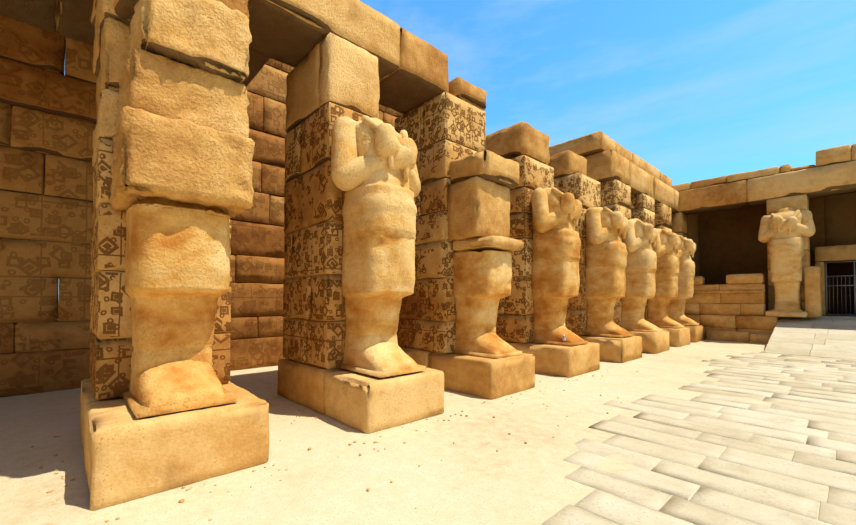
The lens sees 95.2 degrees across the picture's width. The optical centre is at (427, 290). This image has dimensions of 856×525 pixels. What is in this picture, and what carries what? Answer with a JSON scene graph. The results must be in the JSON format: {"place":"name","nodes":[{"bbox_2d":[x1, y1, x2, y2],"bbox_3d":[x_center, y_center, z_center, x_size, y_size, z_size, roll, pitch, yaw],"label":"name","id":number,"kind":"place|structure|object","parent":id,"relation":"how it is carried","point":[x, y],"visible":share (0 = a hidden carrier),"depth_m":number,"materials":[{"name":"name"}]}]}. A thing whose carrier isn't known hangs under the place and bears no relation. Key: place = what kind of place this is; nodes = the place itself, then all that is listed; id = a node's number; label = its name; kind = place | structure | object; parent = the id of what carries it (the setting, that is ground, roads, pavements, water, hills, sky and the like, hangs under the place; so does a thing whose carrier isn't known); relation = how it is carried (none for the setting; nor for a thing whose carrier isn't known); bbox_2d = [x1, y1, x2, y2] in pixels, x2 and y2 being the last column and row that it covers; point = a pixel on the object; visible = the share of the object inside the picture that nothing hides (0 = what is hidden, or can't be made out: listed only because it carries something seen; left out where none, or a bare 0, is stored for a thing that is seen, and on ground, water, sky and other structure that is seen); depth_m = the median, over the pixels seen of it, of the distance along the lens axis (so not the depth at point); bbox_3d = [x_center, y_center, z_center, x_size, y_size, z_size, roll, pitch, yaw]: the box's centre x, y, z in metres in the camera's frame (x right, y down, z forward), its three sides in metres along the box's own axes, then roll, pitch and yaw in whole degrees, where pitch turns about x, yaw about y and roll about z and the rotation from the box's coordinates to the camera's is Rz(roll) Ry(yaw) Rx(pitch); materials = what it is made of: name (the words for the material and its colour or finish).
{"place":"outdoors","nodes":[
{"label":"outdoors","id":0,"kind":"place"},
{"bbox_2d":[0,340,855,524],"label":"sand ground","id":1,"kind":"structure","parent":0,"point":[331,476],"depth_m":3.96,"materials":[{"name":"beige sand"}]},
{"bbox_2d":[80,379,268,510],"bbox_3d":[-3.030,1.440,4.489,1.398,0.654,2.772,1,-2,-43],"label":"pedestal","id":2,"kind":"object","parent":1,"relation":"on","point":[129,455],"visible":0.69,"depth_m":3.43,"materials":[{"name":"stone"}]},
{"bbox_2d":[89,0,231,399],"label":"pillar","id":3,"kind":"structure","parent":2,"relation":"on","point":[111,346],"depth_m":4.02,"materials":[{"name":"stone"}]},
{"bbox_2d":[123,197,236,417],"bbox_3d":[-2.546,0.110,3.999,0.844,1.974,1.104,1,-2,-43],"label":"statue","id":4,"kind":"object","parent":2,"relation":"on","point":[177,268],"visible":1,"depth_m":3.75,"materials":[{"name":"stone"}]},
{"bbox_2d":[109,0,523,251],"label":"stone blocks","id":5,"kind":"structure","parent":4,"relation":"on","point":[182,135],"depth_m":3.75,"materials":[{"name":"stone"}]},
{"bbox_2d":[24,370,637,524],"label":"pebbles","id":6,"kind":"object","parent":1,"relation":"on","point":[183,500],"visible":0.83,"depth_m":4.10,"materials":[{"name":"stone"}]},
{"bbox_2d":[278,358,443,433],"bbox_3d":[-1.175,1.481,6.210,1.376,0.654,2.769,1,-2,-43],"label":"pedestal","id":7,"kind":"object","parent":1,"relation":"on","point":[366,404],"visible":0.71,"depth_m":5.28,"materials":[{"name":"stone"}]},
{"bbox_2d":[283,32,393,368],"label":"pillar","id":8,"kind":"structure","parent":7,"relation":"on","point":[331,78],"depth_m":6.01,"materials":[{"name":"stone"}]},
{"bbox_2d":[0,0,678,212],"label":"architrave","id":9,"kind":"object","parent":8,"relation":"on","point":[413,71],"visible":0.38,"depth_m":6.71,"materials":[{"name":"stone"}]},
{"bbox_2d":[331,115,425,377],"bbox_3d":[-0.702,-0.716,5.741,1.535,3.704,1.110,1,-2,-43],"label":"statue","id":10,"kind":"object","parent":7,"relation":"on","point":[374,174],"visible":1,"depth_m":5.40,"materials":[{"name":"stone"}]},
{"bbox_2d":[400,347,534,399],"bbox_3d":[0.587,1.513,7.845,1.369,0.662,2.765,1,-2,-43],"label":"pedestal","id":11,"kind":"object","parent":1,"relation":"on","point":[486,378],"visible":0.58,"depth_m":6.85,"materials":[{"name":"stone"}]},
{"bbox_2d":[453,250,521,358],"bbox_3d":[1.069,0.184,7.356,0.857,1.977,1.102,1,-2,-43],"label":"statue","id":12,"kind":"object","parent":11,"relation":"on","point":[482,284],"visible":0.92,"depth_m":7.12,"materials":[{"name":"stone"}]},
{"bbox_2d":[505,341,599,377],"bbox_3d":[2.561,1.555,9.680,1.514,0.662,2.759,1,-2,-43],"label":"pedestal","id":13,"kind":"object","parent":1,"relation":"on","point":[563,360],"visible":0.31,"depth_m":8.58,"materials":[{"name":"stone"}]},
{"bbox_2d":[531,187,587,345],"bbox_3d":[3.038,-0.617,9.211,1.536,3.663,1.103,1,-2,-43],"label":"statue","id":14,"kind":"object","parent":13,"relation":"on","point":[556,239],"visible":1,"depth_m":8.88,"materials":[{"name":"stone"}]},
{"bbox_2d":[578,335,641,362],"bbox_3d":[4.598,1.599,11.571,1.512,0.657,2.771,1,-2,-43],"label":"pedestal","id":15,"kind":"object","parent":1,"relation":"on","point":[619,349],"visible":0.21,"depth_m":10.39,"materials":[{"name":"stone"}]},
{"bbox_2d":[585,207,632,337],"bbox_3d":[5.072,-0.571,11.102,1.532,3.657,1.106,1,-2,-43],"label":"statue","id":16,"kind":"object","parent":15,"relation":"on","point":[606,256],"visible":0.96,"depth_m":10.77,"materials":[{"name":"stone"}]},
{"bbox_2d":[628,330,669,353],"bbox_3d":[6.429,1.634,13.273,1.416,0.662,2.763,1,-2,-43],"label":"pedestal","id":17,"kind":"object","parent":1,"relation":"on","point":[655,342],"visible":0.17,"depth_m":12.04,"materials":[{"name":"stone"}]},
{"bbox_2d":[621,218,662,331],"bbox_3d":[6.909,-0.532,12.802,1.543,3.657,1.111,1,-2,-43],"label":"statue","id":18,"kind":"object","parent":17,"relation":"on","point":[641,237],"visible":0.85,"depth_m":12.45,"materials":[{"name":"stone"}]},
{"bbox_2d":[659,327,690,346],"bbox_3d":[8.243,1.676,14.955,1.365,0.654,2.764,1,-2,-43],"label":"pedestal","id":19,"kind":"object","parent":1,"relation":"on","point":[679,337],"visible":0.27,"depth_m":13.70,"materials":[{"name":"stone"}]},
{"bbox_2d":[648,229,683,327],"bbox_3d":[8.722,-0.499,14.485,1.538,3.666,1.095,1,-2,-43],"label":"statue","id":20,"kind":"object","parent":19,"relation":"on","point":[668,243],"visible":0.75,"depth_m":14.13,"materials":[{"name":"stone"}]},
{"bbox_2d":[682,325,704,342],"bbox_3d":[9.791,1.710,16.389,1.439,0.647,2.759,1,-2,-43],"label":"pedestal","id":21,"kind":"object","parent":1,"relation":"on","point":[697,333],"visible":0.15,"depth_m":15.17,"materials":[{"name":"stone"}]},
{"bbox_2d":[668,235,698,325],"bbox_3d":[10.269,-0.453,15.923,1.538,3.641,1.104,1,-2,-43],"label":"statue","id":22,"kind":"object","parent":21,"relation":"on","point":[686,251],"visible":0.6,"depth_m":15.54,"materials":[{"name":"stone"}]},
{"bbox_2d":[672,143,855,343],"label":"stone wall","id":23,"kind":"structure","parent":1,"relation":"on","point":[832,171],"depth_m":15.26,"materials":[{"name":"stone"}]},
{"bbox_2d":[699,192,855,316],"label":"wall","id":24,"kind":"structure","parent":23,"relation":"attached to","point":[730,243],"depth_m":17.74,"materials":[{"name":"brown stone"}]},
{"bbox_2d":[687,214,699,275],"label":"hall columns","id":25,"kind":"structure","parent":24,"relation":"on","point":[693,227],"depth_m":18.12,"materials":[{"name":"stone"}]},
{"bbox_2d":[825,261,855,315],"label":"gate","id":26,"kind":"structure","parent":24,"relation":"on","point":[841,285],"depth_m":15.09,"materials":[{"name":"black metal"}]},
{"bbox_2d":[765,311,807,316],"bbox_3d":[13.407,0.856,14.595,1.010,0.212,1.145,1,-2,-43],"label":"portico statue base","id":27,"kind":"object","parent":23,"relation":"on","point":[785,314],"visible":0.79,"depth_m":14.26,"materials":[{"name":"beige stone"}]},
{"bbox_2d":[758,207,815,311],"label":"portico statue","id":28,"kind":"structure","parent":27,"relation":"on","point":[782,231],"depth_m":14.38,"materials":[{"name":"stone"}]},
{"bbox_2d":[815,244,855,314],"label":"door frame","id":29,"kind":"object","parent":23,"relation":"attached to","point":[835,253],"visible":0.65,"depth_m":15.30,"materials":[{"name":"beige stone"}]},
{"bbox_2d":[764,316,855,359],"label":"ramp","id":30,"kind":"structure","parent":1,"relation":"on","point":[829,337],"depth_m":12.62,"materials":[{"name":"beige stone"}]},
{"bbox_2d":[395,77,486,353],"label":"pillar","id":31,"kind":"structure","parent":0,"point":[444,129],"depth_m":7.63,"materials":[{"name":"stone"}]},
{"bbox_2d":[58,0,855,301],"label":"sky","id":32,"kind":"structure","parent":0,"point":[697,90],"materials":[{"name":"blue"}]},
{"bbox_2d":[485,121,553,342],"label":"pillar","id":33,"kind":"structure","parent":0,"point":[525,145],"depth_m":9.29,"materials":[{"name":"stone"}]},
{"bbox_2d":[548,150,600,334],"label":"pillar","id":34,"kind":"structure","parent":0,"point":[570,170],"depth_m":11.20,"materials":[{"name":"stone"}]},
{"bbox_2d":[600,179,630,326],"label":"pillar","id":35,"kind":"structure","parent":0,"point":[615,194],"depth_m":12.95,"materials":[{"name":"stone"}]},
{"bbox_2d":[631,193,654,320],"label":"pillar","id":36,"kind":"structure","parent":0,"point":[643,207],"depth_m":14.65,"materials":[{"name":"stone"}]},
{"bbox_2d":[654,203,671,232],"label":"pillar","id":37,"kind":"structure","parent":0,"point":[663,216],"depth_m":16.03,"materials":[{"name":"stone"}]},
{"bbox_2d":[542,352,855,524],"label":"paving","id":38,"kind":"structure","parent":0,"point":[762,476],"depth_m":4.18,"materials":[{"name":"beige stone"}]},
{"label":"ground","id":39,"kind":"structure","parent":0,"visible":0},
{"bbox_2d":[0,15,402,396],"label":"wall","id":40,"kind":"structure","parent":39,"relation":"on","point":[48,120],"depth_m":7.11,"materials":[{"name":"stone"}]}
]}

